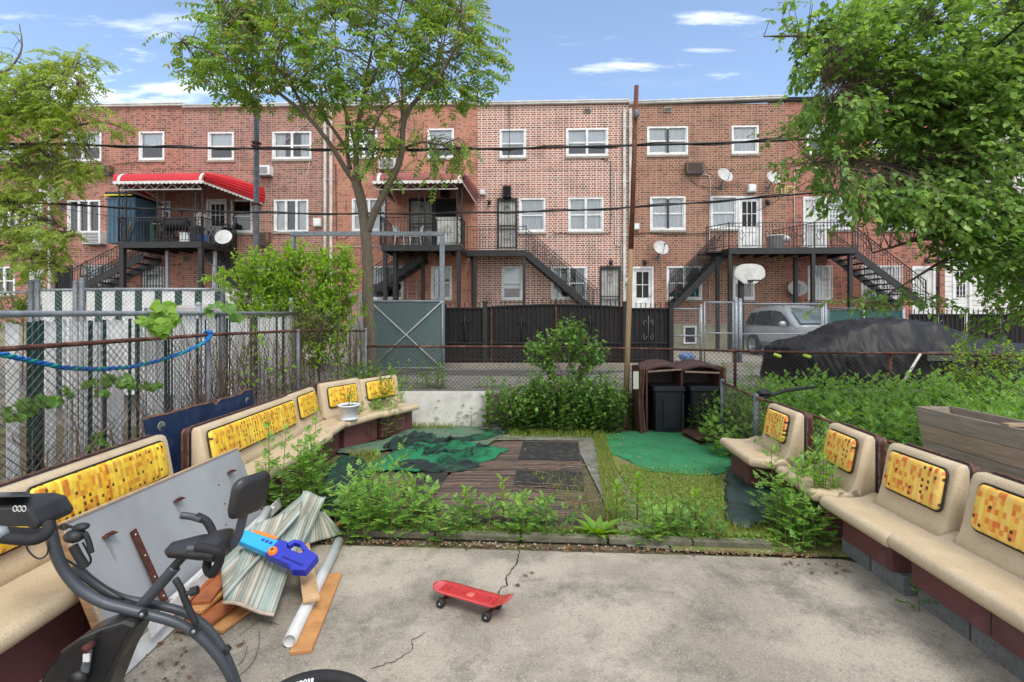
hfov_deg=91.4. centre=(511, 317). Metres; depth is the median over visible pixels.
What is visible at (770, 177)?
satellite dish
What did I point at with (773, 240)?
laundry basket
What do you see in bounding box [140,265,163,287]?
window
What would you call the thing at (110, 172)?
air conditioner
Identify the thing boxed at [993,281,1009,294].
window
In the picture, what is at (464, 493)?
broadleaf plant
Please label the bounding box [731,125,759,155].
window
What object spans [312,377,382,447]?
booth bench
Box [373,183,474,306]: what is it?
balcony
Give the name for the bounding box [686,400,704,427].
mugwort weed
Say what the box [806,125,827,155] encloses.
window
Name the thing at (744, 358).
driveway
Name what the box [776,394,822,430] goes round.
mugwort weed
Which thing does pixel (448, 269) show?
window
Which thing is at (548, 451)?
dark carpet
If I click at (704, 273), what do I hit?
balcony
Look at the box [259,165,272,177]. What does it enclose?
air conditioner
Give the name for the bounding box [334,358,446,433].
undergrowth
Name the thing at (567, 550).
dead leaves
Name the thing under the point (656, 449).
artificial turf
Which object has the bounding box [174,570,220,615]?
plank
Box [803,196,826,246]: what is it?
door
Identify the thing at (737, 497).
dark tarp
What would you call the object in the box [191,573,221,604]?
plank
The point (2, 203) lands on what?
window
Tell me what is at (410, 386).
mugwort weed
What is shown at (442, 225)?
storage cabinet
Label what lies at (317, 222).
junction box
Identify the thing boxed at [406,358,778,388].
undergrowth
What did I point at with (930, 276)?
door
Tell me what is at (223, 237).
satellite dish
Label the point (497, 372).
road
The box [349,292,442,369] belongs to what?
slatted gate
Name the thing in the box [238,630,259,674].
loose wire
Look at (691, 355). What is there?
plastic bag
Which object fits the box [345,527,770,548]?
garden edging
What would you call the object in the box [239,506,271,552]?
plastic pipe
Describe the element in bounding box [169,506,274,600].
trim board
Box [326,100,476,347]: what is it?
brick house
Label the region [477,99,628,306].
brick house
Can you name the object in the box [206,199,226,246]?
door
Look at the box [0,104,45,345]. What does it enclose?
brick house
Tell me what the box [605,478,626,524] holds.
broadleaf plant
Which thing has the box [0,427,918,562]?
ground
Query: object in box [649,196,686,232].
window
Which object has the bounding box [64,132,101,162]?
window
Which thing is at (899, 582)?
concrete block
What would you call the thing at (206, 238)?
storage crate
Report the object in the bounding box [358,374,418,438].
booth bench
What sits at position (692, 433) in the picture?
maroon boards
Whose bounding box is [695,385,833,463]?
undergrowth
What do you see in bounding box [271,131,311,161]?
window
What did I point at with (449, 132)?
window
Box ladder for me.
[407,280,416,299]
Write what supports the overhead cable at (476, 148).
attached to the utility pole
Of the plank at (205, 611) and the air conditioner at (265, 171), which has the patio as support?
the plank at (205, 611)
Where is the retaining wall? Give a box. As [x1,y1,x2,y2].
[0,392,1020,426]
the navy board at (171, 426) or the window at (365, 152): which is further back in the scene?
the window at (365, 152)
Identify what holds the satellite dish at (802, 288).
attached to the brick house at (830, 279)
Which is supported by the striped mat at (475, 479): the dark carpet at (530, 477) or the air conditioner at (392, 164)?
the dark carpet at (530, 477)
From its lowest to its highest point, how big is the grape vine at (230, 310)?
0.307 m
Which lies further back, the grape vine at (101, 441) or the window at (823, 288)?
the window at (823, 288)
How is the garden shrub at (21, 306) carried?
on the alley
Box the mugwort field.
[711,363,1023,461]
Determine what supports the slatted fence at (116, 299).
on the ground at (589, 480)
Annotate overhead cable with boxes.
[1,130,927,151]
[5,188,862,214]
[55,206,272,222]
[750,22,1023,213]
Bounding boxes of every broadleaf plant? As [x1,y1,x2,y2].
[407,471,422,513]
[458,484,477,519]
[493,474,510,523]
[574,511,621,537]
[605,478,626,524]
[627,469,650,522]
[683,485,705,529]
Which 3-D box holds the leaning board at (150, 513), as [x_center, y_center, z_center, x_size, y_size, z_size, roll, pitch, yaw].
[-2.372,1.568,3.666,0.322,0.890,1.868,0,0,0]
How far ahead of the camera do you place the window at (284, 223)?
21.96 m
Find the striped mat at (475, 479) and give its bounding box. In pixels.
[399,440,585,531]
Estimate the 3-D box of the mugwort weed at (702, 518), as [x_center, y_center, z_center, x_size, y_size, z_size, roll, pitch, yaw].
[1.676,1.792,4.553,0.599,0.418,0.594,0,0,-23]
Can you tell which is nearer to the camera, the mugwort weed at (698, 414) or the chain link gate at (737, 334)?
the mugwort weed at (698, 414)
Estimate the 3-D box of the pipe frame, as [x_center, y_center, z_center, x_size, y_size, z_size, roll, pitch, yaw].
[-3.837,-0.437,13.280,4.083,3.674,0.160,0,0,0]
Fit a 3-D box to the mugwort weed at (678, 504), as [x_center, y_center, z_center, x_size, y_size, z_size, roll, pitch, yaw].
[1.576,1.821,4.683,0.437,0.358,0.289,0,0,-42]
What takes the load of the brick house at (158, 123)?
on the driveway
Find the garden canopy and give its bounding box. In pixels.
[144,288,296,416]
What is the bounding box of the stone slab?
[481,422,512,429]
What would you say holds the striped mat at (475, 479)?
on the ground at (589, 480)
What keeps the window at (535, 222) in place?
in the brick house at (588, 245)
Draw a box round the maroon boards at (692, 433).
[681,427,724,444]
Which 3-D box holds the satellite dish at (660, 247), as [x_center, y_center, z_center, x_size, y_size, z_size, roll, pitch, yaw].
[6.221,-2.813,20.879,0.587,0.777,0.713,0,0,33]
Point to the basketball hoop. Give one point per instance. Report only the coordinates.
(748, 274)
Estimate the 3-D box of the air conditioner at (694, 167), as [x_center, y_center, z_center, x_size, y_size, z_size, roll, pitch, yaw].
[7.687,-6.278,21.058,0.734,0.482,0.322,0,0,2]
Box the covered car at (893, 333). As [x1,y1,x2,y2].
[760,315,1023,388]
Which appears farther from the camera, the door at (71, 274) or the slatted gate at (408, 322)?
the door at (71, 274)
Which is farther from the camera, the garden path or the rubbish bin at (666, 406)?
the rubbish bin at (666, 406)
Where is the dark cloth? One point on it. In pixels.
(342, 462)
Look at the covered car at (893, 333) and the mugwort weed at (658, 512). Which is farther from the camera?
the covered car at (893, 333)
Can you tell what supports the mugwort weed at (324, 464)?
on the ground at (589, 480)
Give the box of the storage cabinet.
[436,216,461,244]
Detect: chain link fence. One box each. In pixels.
[0,328,366,480]
[366,343,1023,400]
[720,379,896,461]
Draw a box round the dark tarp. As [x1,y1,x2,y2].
[723,466,778,528]
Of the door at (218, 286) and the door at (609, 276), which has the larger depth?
the door at (218, 286)
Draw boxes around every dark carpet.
[403,472,448,495]
[513,470,583,490]
[518,442,579,460]
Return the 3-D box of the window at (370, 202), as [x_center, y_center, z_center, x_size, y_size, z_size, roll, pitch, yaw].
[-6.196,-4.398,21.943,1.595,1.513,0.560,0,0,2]
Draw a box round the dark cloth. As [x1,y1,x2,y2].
[319,455,371,513]
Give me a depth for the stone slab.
8.83 m
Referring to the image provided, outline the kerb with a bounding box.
[0,363,761,367]
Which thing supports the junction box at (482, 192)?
attached to the brick house at (588, 245)
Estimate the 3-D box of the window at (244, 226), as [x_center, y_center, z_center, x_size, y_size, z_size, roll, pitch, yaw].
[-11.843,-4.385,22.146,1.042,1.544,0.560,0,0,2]
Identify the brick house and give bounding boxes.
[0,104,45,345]
[46,102,184,318]
[182,102,327,347]
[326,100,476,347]
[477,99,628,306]
[628,94,786,348]
[783,96,944,318]
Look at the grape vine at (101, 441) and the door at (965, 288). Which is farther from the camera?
the door at (965, 288)
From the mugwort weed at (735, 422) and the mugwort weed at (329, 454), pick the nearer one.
the mugwort weed at (329, 454)
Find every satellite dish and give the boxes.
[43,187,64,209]
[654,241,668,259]
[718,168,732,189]
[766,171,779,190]
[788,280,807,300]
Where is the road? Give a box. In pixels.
[388,370,630,375]
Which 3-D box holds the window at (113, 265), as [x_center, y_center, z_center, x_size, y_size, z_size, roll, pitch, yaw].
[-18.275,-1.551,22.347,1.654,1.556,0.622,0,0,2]
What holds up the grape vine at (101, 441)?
attached to the chain link fence at (207, 363)
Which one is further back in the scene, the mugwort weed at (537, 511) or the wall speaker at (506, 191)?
the wall speaker at (506, 191)
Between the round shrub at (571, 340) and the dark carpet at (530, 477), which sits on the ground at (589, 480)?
the round shrub at (571, 340)
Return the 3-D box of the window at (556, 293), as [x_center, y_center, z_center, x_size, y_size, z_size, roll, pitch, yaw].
[2.447,-1.412,21.632,1.616,1.507,0.560,0,0,2]
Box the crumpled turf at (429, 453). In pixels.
[368,428,511,472]
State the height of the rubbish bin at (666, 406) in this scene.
0.810 m
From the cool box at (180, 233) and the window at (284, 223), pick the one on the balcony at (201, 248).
the cool box at (180, 233)
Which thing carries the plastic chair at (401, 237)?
on the balcony at (395, 278)
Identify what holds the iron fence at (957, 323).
on the alley
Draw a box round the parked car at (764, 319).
[744,305,829,353]
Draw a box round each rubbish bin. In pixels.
[148,221,158,241]
[648,383,685,431]
[683,383,719,427]
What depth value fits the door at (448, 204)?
21.60 m
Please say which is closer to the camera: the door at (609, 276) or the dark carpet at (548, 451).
the dark carpet at (548, 451)
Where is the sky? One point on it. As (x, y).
(559, 49)
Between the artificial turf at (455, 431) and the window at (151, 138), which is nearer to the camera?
the artificial turf at (455, 431)
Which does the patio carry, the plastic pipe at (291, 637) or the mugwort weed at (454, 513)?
the plastic pipe at (291, 637)
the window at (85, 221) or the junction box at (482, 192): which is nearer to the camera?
the junction box at (482, 192)
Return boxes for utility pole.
[622,85,638,427]
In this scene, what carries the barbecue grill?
on the balcony at (201, 248)
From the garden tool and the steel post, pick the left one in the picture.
the steel post
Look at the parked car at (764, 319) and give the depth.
16.82 m
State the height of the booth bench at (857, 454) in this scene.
0.960 m
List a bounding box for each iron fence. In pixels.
[445,298,673,362]
[909,308,1023,343]
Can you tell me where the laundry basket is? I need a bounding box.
[766,234,789,247]
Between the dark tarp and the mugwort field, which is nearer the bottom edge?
the dark tarp
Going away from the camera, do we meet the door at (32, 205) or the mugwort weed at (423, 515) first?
the mugwort weed at (423, 515)
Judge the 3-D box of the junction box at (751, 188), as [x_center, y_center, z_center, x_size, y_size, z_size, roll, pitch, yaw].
[10.078,-5.411,21.025,0.333,0.341,0.216,0,0,2]
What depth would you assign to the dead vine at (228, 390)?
7.25 m
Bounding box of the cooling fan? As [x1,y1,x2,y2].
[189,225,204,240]
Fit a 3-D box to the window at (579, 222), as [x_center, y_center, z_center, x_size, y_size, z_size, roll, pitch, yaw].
[3.155,-4.340,21.436,1.591,1.555,0.218,0,0,2]
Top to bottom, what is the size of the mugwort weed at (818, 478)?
0.847 m
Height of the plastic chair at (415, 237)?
0.872 m
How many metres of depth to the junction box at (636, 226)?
21.19 m
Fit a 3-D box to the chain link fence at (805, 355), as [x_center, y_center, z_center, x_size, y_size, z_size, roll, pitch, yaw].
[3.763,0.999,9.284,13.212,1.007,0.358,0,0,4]
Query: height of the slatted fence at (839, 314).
1.623 m
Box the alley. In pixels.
[0,368,1020,391]
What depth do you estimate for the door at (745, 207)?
21.18 m
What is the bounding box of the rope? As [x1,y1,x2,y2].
[0,330,212,370]
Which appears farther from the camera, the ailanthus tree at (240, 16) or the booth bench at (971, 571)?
the ailanthus tree at (240, 16)
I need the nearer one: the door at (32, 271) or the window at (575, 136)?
the window at (575, 136)
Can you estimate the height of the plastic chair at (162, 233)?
0.872 m
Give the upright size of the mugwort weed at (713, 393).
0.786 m
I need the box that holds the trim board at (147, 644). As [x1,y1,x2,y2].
[125,615,184,674]
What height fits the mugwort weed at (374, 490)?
0.748 m
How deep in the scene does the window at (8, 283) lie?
22.32 m
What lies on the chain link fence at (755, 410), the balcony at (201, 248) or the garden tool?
the garden tool
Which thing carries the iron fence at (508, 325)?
on the driveway
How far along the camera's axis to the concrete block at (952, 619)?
3.25 m
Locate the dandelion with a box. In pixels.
[894,578,938,610]
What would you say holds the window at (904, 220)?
in the brick house at (830, 279)
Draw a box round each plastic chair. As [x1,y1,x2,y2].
[158,228,174,241]
[194,212,207,234]
[209,226,218,243]
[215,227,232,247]
[392,225,409,244]
[406,226,423,244]
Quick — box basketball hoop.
[734,264,764,352]
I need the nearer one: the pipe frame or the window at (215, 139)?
the pipe frame
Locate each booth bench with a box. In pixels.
[0,434,173,681]
[181,396,332,510]
[280,387,346,460]
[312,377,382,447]
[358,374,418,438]
[720,403,813,488]
[776,423,886,540]
[820,443,982,571]
[887,472,1023,659]
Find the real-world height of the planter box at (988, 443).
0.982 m
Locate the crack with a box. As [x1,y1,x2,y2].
[239,542,519,668]
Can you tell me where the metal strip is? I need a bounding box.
[130,528,167,601]
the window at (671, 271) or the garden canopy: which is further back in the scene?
the window at (671, 271)
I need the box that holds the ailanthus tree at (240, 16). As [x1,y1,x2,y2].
[142,0,514,375]
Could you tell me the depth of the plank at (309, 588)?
3.49 m
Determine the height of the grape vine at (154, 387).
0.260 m
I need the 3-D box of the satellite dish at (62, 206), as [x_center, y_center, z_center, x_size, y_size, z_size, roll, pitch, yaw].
[-19.880,-5.224,21.786,0.606,0.910,0.792,0,0,26]
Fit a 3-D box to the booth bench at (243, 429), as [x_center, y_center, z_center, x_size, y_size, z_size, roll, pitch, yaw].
[-2.757,1.520,5.698,0.732,0.960,1.950,0,0,1]
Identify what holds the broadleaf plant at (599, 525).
on the ground at (589, 480)
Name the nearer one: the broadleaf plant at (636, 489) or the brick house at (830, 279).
the broadleaf plant at (636, 489)
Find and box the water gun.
[238,530,318,575]
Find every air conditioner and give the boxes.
[82,231,106,245]
[94,165,113,175]
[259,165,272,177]
[259,232,270,245]
[379,157,395,171]
[685,161,704,174]
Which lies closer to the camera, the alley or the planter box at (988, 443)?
the planter box at (988, 443)
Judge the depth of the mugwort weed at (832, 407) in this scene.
6.78 m
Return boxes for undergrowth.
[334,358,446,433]
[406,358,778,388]
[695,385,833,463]
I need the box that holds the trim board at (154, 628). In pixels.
[148,498,281,637]
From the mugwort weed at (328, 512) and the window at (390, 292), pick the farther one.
the window at (390, 292)
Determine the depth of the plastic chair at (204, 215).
20.63 m
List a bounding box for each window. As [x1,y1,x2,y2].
[0,145,25,162]
[0,203,24,229]
[0,267,15,296]
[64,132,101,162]
[67,200,99,234]
[79,264,115,287]
[137,131,164,162]
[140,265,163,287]
[162,201,169,216]
[206,132,234,162]
[231,200,252,234]
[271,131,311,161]
[272,199,307,233]
[349,129,376,159]
[352,198,384,230]
[373,266,402,299]
[426,128,454,160]
[431,266,452,301]
[498,129,526,159]
[501,266,522,301]
[518,198,545,234]
[550,267,586,301]
[565,128,608,158]
[567,197,604,233]
[646,126,688,156]
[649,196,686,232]
[666,266,702,301]
[683,326,696,343]
[710,196,738,231]
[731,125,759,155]
[732,266,755,301]
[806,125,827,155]
[807,265,833,301]
[827,197,851,231]
[861,265,902,301]
[881,220,916,231]
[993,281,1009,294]
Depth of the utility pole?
9.09 m
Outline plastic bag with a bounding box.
[679,352,695,359]
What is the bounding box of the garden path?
[496,434,669,548]
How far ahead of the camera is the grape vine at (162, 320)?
5.40 m
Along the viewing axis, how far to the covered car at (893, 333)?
9.98 m
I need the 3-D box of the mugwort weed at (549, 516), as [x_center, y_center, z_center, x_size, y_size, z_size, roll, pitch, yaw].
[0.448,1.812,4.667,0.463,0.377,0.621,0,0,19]
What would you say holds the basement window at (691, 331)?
attached to the brick house at (678, 230)
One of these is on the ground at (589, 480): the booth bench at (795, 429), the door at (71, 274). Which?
the booth bench at (795, 429)
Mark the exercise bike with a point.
(103, 651)
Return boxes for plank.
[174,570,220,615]
[175,598,222,631]
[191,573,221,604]
[192,588,222,613]
[200,599,236,624]
[212,606,250,633]
[290,573,341,654]
[298,543,319,603]
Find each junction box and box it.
[313,218,321,226]
[480,189,484,195]
[634,223,639,229]
[747,184,756,192]
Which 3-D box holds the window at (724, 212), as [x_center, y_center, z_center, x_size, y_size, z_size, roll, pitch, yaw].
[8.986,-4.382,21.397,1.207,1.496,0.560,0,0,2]
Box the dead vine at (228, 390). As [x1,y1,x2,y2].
[0,294,375,477]
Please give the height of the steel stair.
5.042 m
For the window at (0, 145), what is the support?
in the brick house at (7, 284)
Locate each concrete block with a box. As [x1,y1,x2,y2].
[842,536,871,570]
[872,558,918,595]
[919,589,970,639]
[971,624,1023,680]
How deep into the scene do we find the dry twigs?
6.21 m
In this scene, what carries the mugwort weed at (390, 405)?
on the ground at (589, 480)
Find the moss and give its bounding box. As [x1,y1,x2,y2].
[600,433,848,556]
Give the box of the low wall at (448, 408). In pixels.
[399,391,485,426]
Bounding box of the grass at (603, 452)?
[349,420,779,540]
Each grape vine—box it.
[1,374,135,423]
[86,431,111,451]
[118,373,163,392]
[135,299,182,340]
[203,301,244,322]
[225,333,361,397]
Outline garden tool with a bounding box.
[757,385,816,400]
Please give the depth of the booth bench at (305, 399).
7.08 m
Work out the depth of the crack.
3.29 m
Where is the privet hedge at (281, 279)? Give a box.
[197,237,363,387]
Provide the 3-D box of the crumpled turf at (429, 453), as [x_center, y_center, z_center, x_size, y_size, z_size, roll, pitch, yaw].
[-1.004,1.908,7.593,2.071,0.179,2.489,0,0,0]
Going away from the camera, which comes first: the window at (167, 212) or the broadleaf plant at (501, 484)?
the broadleaf plant at (501, 484)
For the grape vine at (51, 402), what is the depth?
4.06 m
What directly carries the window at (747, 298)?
in the brick house at (678, 230)
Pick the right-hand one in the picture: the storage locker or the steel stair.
the steel stair
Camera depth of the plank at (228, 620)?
3.27 m
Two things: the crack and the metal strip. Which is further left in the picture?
the metal strip
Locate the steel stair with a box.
[467,226,596,306]
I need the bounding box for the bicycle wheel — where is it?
[281,669,366,681]
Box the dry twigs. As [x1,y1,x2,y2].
[445,462,613,507]
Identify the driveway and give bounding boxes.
[0,348,762,362]
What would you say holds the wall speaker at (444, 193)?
attached to the brick house at (341, 198)
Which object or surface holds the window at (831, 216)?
in the brick house at (830, 279)
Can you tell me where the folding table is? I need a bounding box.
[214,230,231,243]
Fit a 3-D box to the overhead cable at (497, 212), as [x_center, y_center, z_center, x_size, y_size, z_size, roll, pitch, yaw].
[-1.052,-2.233,9.649,20.350,0.444,1.358,0,0,6]
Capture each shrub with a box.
[0,288,41,383]
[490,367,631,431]
[522,312,611,422]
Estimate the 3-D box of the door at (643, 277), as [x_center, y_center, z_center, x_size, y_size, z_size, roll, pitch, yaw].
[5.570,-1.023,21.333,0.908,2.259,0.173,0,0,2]
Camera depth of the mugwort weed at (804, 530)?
4.41 m
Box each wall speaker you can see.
[440,185,449,197]
[503,185,510,197]
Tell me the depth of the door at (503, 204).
21.55 m
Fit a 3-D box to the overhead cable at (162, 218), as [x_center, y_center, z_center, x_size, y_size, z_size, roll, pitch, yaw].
[-14.134,-4.077,19.498,8.526,0.786,2.034,0,0,-7]
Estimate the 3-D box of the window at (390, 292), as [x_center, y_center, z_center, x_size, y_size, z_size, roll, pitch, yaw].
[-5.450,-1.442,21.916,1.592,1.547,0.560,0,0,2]
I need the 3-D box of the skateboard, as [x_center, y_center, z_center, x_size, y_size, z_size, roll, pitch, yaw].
[-0.284,1.925,3.436,0.600,0.149,0.204,0,0,26]
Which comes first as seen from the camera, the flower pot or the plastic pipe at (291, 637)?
the plastic pipe at (291, 637)
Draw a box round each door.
[28,205,38,248]
[29,271,44,286]
[54,266,72,288]
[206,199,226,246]
[212,266,224,316]
[409,198,433,244]
[434,198,455,243]
[497,198,516,247]
[599,266,620,305]
[632,267,653,307]
[738,196,761,247]
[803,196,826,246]
[912,266,935,313]
[952,266,971,318]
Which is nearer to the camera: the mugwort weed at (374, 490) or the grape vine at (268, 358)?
the mugwort weed at (374, 490)
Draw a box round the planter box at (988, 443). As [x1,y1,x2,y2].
[915,406,1023,479]
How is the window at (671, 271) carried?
in the brick house at (678, 230)
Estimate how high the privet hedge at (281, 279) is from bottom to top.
3.337 m
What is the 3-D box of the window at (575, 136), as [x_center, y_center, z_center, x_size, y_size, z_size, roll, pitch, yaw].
[3.215,-7.430,21.605,1.868,1.289,0.560,0,0,2]
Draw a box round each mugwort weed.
[255,407,337,517]
[315,449,330,477]
[322,478,392,527]
[323,430,339,466]
[332,437,449,542]
[359,384,404,437]
[378,374,412,397]
[397,473,464,541]
[442,489,488,539]
[464,488,540,539]
[505,489,557,539]
[532,493,586,533]
[632,494,682,543]
[660,491,694,531]
[662,498,729,543]
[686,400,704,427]
[706,389,743,432]
[725,406,746,437]
[746,435,843,538]
[758,421,787,489]
[763,483,841,549]
[773,524,813,553]
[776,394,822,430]
[814,393,839,435]
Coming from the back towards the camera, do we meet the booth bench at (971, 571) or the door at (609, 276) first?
the door at (609, 276)
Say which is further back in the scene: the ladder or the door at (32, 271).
the door at (32, 271)
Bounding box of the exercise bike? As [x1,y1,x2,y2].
[0,471,270,681]
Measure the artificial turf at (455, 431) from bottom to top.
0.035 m
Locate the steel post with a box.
[251,111,261,373]
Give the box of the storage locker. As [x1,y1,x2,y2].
[104,192,165,244]
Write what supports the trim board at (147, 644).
on the patio
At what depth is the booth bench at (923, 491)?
3.77 m
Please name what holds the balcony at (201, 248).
on the driveway
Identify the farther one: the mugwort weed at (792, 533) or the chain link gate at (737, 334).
the chain link gate at (737, 334)
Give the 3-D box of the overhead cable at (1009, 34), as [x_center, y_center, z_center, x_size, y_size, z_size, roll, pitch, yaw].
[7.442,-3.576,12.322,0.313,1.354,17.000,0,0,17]
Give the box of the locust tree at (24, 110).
[0,24,144,288]
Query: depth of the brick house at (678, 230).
21.21 m
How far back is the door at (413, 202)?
21.67 m
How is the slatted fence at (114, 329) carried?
on the ground at (589, 480)
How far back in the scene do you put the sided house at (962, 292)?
20.82 m
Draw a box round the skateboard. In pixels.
[433,580,512,621]
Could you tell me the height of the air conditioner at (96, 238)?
0.609 m
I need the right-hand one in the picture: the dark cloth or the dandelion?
the dandelion
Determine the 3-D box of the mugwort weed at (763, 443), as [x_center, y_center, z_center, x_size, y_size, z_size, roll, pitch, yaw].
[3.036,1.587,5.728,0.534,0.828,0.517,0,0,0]
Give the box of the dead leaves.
[123,432,850,680]
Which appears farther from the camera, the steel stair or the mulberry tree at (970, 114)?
the steel stair
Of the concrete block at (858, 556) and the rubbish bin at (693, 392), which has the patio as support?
the concrete block at (858, 556)
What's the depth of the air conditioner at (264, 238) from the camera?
21.59 m
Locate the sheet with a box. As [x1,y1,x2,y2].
[221,490,340,616]
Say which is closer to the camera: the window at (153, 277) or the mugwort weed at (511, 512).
the mugwort weed at (511, 512)
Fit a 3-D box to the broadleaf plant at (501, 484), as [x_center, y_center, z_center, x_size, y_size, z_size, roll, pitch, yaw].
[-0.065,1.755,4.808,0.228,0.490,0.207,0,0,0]
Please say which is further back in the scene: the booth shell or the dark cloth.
the booth shell
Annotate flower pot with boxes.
[337,402,360,420]
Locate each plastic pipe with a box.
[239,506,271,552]
[283,537,343,647]
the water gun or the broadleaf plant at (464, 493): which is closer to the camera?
the water gun
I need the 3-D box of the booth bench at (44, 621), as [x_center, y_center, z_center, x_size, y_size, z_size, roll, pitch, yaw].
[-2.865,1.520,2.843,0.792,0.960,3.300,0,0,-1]
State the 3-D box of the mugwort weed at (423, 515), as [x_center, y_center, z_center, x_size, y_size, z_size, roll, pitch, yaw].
[-0.790,1.764,4.709,0.694,0.474,0.821,0,0,0]
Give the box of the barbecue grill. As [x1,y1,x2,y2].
[152,218,190,241]
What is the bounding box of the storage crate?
[197,234,208,242]
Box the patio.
[39,544,1023,681]
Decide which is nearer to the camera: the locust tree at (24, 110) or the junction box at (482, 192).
the locust tree at (24, 110)
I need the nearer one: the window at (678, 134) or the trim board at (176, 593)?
the trim board at (176, 593)
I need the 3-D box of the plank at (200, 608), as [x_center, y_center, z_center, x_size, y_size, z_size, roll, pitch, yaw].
[-2.051,1.915,3.556,0.130,0.032,0.607,0,0,5]
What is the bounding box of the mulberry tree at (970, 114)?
[747,0,1023,359]
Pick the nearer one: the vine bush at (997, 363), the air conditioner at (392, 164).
the vine bush at (997, 363)
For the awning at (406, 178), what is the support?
attached to the brick house at (341, 198)
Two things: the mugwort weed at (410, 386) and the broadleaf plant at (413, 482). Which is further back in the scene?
the mugwort weed at (410, 386)
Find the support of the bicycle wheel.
on the patio
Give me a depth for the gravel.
4.37 m
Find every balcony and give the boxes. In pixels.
[58,183,252,300]
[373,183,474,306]
[668,221,927,349]
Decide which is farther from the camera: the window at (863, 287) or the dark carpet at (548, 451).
the window at (863, 287)
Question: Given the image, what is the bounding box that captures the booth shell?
[632,359,725,433]
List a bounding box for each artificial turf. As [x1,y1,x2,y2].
[337,426,504,454]
[604,430,730,475]
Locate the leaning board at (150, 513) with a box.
[57,447,260,635]
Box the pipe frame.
[290,231,444,369]
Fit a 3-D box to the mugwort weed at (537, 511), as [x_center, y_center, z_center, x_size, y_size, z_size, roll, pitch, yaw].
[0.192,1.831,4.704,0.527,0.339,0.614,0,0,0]
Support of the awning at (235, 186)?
attached to the balcony at (201, 248)
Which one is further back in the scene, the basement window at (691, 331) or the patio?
the basement window at (691, 331)
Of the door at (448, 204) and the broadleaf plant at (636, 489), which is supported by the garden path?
the broadleaf plant at (636, 489)
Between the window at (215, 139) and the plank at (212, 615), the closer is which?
the plank at (212, 615)
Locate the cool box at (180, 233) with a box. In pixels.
[179,232,189,240]
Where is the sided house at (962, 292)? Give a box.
[945,135,1023,330]
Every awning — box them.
[113,172,264,204]
[372,173,477,203]
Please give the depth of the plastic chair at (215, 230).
21.16 m
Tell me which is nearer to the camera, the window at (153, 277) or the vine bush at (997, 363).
the vine bush at (997, 363)
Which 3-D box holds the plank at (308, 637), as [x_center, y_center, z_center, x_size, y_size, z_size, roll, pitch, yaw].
[-1.315,1.988,3.415,0.125,0.020,0.913,0,0,-8]
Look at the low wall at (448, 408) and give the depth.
9.12 m
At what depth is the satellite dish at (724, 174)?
20.74 m
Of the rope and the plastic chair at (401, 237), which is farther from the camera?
the plastic chair at (401, 237)
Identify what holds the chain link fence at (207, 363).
on the ground at (589, 480)
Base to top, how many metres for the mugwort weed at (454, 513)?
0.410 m
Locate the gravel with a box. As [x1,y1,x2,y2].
[330,538,816,554]
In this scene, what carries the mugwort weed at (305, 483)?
on the ground at (589, 480)
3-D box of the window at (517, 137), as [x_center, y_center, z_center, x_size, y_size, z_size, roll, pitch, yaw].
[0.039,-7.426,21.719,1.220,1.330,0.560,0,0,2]
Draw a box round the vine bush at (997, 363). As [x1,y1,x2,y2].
[939,333,1023,402]
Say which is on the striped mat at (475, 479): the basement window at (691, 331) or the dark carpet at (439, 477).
the dark carpet at (439, 477)
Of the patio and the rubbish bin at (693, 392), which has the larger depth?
the rubbish bin at (693, 392)
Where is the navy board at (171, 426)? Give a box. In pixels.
[143,388,253,473]
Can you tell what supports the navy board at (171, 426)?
attached to the chain link fence at (207, 363)
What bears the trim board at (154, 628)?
on the trim board at (147, 644)
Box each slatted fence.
[0,277,234,427]
[0,298,295,481]
[830,308,904,322]
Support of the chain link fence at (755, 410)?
on the ground at (589, 480)
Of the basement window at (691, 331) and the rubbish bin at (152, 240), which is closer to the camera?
the rubbish bin at (152, 240)
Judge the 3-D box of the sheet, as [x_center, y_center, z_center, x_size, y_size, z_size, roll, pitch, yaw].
[-1.842,1.775,3.895,0.637,0.424,1.403,0,0,0]
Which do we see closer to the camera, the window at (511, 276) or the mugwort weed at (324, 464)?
the mugwort weed at (324, 464)
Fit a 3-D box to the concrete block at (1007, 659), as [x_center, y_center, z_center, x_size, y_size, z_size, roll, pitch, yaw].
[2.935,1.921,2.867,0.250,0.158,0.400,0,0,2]
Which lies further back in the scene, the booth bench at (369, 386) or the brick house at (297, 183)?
the brick house at (297, 183)
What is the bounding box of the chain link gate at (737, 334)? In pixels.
[674,298,903,362]
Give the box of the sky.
[0,0,1003,103]

